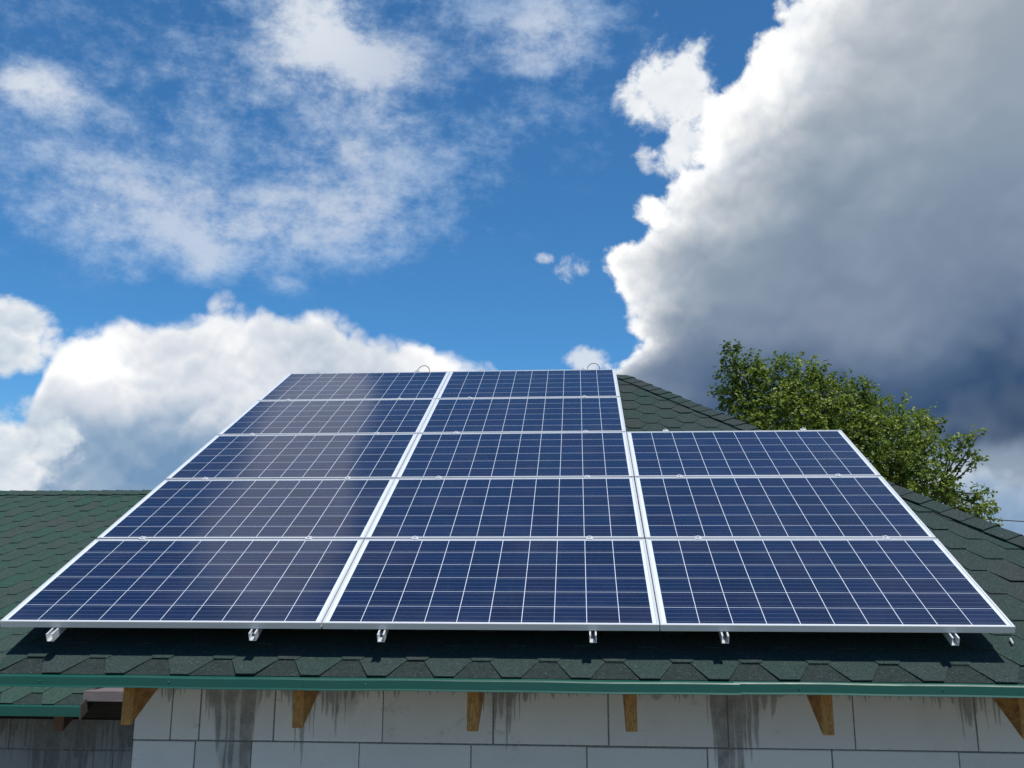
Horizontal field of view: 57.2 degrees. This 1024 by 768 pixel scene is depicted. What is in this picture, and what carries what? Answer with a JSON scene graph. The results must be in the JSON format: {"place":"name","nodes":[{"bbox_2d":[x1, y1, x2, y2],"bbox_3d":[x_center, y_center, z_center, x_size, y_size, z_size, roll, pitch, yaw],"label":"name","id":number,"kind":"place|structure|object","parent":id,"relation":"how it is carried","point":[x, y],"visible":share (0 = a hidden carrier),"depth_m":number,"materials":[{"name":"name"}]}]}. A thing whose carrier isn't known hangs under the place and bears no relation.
{"place":"outdoors","nodes":[
{"label":"outdoors","id":0,"kind":"place"},
{"bbox_2d":[0,490,151,767],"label":"building","id":1,"kind":"structure","parent":0,"point":[45,536],"depth_m":7.87,"materials":[{"name":"green"}]},
{"bbox_2d":[0,0,1023,535],"label":"sky","id":2,"kind":"structure","parent":0,"point":[205,204],"materials":[{"name":"blue"}]},
{"label":"ground","id":3,"kind":"structure","parent":0,"visible":0},
{"bbox_2d":[0,374,1023,767],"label":"house","id":4,"kind":"structure","parent":3,"relation":"on","point":[366,698],"depth_m":4.89,"materials":[{"name":"green"}]},
{"bbox_2d":[46,371,319,640],"bbox_3d":[-2.133,0.629,7.209,0.092,0.192,5.156,-1,15,4],"label":"mounting rail","id":5,"kind":"object","parent":4,"relation":"attached to","point":[53,633],"visible":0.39,"depth_m":4.77,"materials":[{"name":"metal"}]},
{"bbox_2d":[0,539,363,628],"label":"solar panel","id":6,"kind":"object","parent":5,"relation":"attached to","point":[214,583],"visible":0.95,"depth_m":5.11,"materials":[{"name":"glass"}]},
{"bbox_2d":[257,371,449,400],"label":"solar panel","id":7,"kind":"object","parent":5,"relation":"attached to","point":[358,386],"visible":0.82,"depth_m":9.08,"materials":[{"name":"glass"}]},
{"bbox_2d":[248,370,418,640],"bbox_3d":[-1.102,0.614,7.147,0.092,0.192,5.136,-1,15,4],"label":"mounting rail","id":8,"kind":"object","parent":4,"relation":"attached to","point":[253,634],"visible":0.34,"depth_m":4.71,"materials":[{"name":"metal"}]},
{"bbox_2d":[97,479,394,539],"bbox_3d":[-1.684,0.820,6.188,1.664,0.035,0.994,-1,15,4],"label":"solar panel","id":9,"kind":"object","parent":8,"relation":"attached to","point":[265,509],"visible":0.83,"depth_m":6.12,"materials":[{"name":"glass"}]},
{"bbox_2d":[166,433,417,479],"bbox_3d":[-1.621,0.555,7.165,1.664,0.035,0.994,-1,15,4],"label":"solar panel","id":10,"kind":"object","parent":8,"relation":"attached to","point":[337,456],"visible":0.83,"depth_m":7.11,"materials":[{"name":"glass"}]},
{"bbox_2d":[218,399,435,434],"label":"solar panel","id":11,"kind":"object","parent":8,"relation":"attached to","point":[361,416],"visible":0.79,"depth_m":8.09,"materials":[{"name":"glass"}]},
{"bbox_2d":[377,369,481,641],"bbox_3d":[-0.456,0.606,7.100,0.092,0.192,5.140,-1,15,4],"label":"mounting rail","id":12,"kind":"object","parent":4,"relation":"attached to","point":[382,635],"visible":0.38,"depth_m":4.67,"materials":[{"name":"metal"}]},
{"bbox_2d":[322,539,658,630],"bbox_3d":[-0.083,1.064,5.099,1.664,0.035,0.994,-1,15,4],"label":"solar panel","id":13,"kind":"object","parent":12,"relation":"attached to","point":[521,584],"visible":1,"depth_m":4.99,"materials":[{"name":"glass"}]},
{"bbox_2d":[437,369,619,398],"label":"solar panel","id":14,"kind":"object","parent":12,"relation":"attached to","point":[537,383],"visible":0.88,"depth_m":8.96,"materials":[{"name":"glass"}]},
{"bbox_2d":[581,368,596,642],"bbox_3d":[0.581,0.593,7.031,0.092,0.193,5.133,-1,15,4],"label":"mounting rail","id":15,"kind":"object","parent":4,"relation":"attached to","point":[592,636],"visible":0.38,"depth_m":4.61,"materials":[{"name":"metal"}]},
{"bbox_2d":[365,477,643,538],"bbox_3d":[-0.021,0.800,6.074,1.664,0.035,0.994,-1,15,4],"label":"solar panel","id":16,"kind":"object","parent":15,"relation":"attached to","point":[524,508],"visible":0.88,"depth_m":6.01,"materials":[{"name":"glass"}]},
{"bbox_2d":[396,432,633,477],"bbox_3d":[0.045,0.534,7.049,1.664,0.036,0.994,-1,15,4],"label":"solar panel","id":17,"kind":"object","parent":15,"relation":"attached to","point":[523,455],"visible":0.87,"depth_m":6.99,"materials":[{"name":"glass"}]},
{"bbox_2d":[419,397,625,432],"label":"solar panel","id":18,"kind":"object","parent":15,"relation":"attached to","point":[519,415],"visible":0.88,"depth_m":7.98,"materials":[{"name":"glass"}]},
{"bbox_2d":[663,429,728,643],"bbox_3d":[1.148,0.849,6.016,0.092,0.192,3.111,-1,15,4],"label":"mounting rail","id":19,"kind":"object","parent":4,"relation":"attached to","point":[724,637],"visible":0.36,"depth_m":4.55,"materials":[{"name":"metal"}]},
{"bbox_2d":[627,430,880,479],"bbox_3d":[1.711,0.516,6.932,1.664,0.037,0.994,-1,15,4],"label":"solar panel","id":20,"kind":"object","parent":19,"relation":"attached to","point":[744,453],"visible":0.88,"depth_m":6.88,"materials":[{"name":"glass"}]},
{"bbox_2d":[635,476,935,542],"bbox_3d":[1.647,0.780,5.958,1.664,0.036,0.994,-1,15,4],"label":"solar panel","id":21,"kind":"object","parent":19,"relation":"attached to","point":[798,507],"visible":0.91,"depth_m":5.89,"materials":[{"name":"glass"}]},
{"bbox_2d":[646,538,1015,632],"bbox_3d":[1.583,1.044,4.984,1.664,0.036,0.994,-1,15,4],"label":"solar panel","id":22,"kind":"object","parent":19,"relation":"attached to","point":[918,585],"visible":0.99,"depth_m":4.88,"materials":[{"name":"glass"}]},
{"bbox_2d":[800,428,959,645],"bbox_3d":[2.216,0.837,5.939,0.092,0.193,3.115,-1,15,4],"label":"mounting rail","id":23,"kind":"object","parent":4,"relation":"attached to","point":[953,639],"visible":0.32,"depth_m":4.47,"materials":[{"name":"metal"}]},
{"bbox_2d":[707,339,1003,525],"bbox_3d":[5.882,3.089,16.115,5.297,7.506,3.597,9,-15,-35],"label":"tree","id":24,"kind":"object","parent":3,"relation":"on","point":[905,463],"visible":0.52,"depth_m":15.73,"materials":[{"name":"green plant"}]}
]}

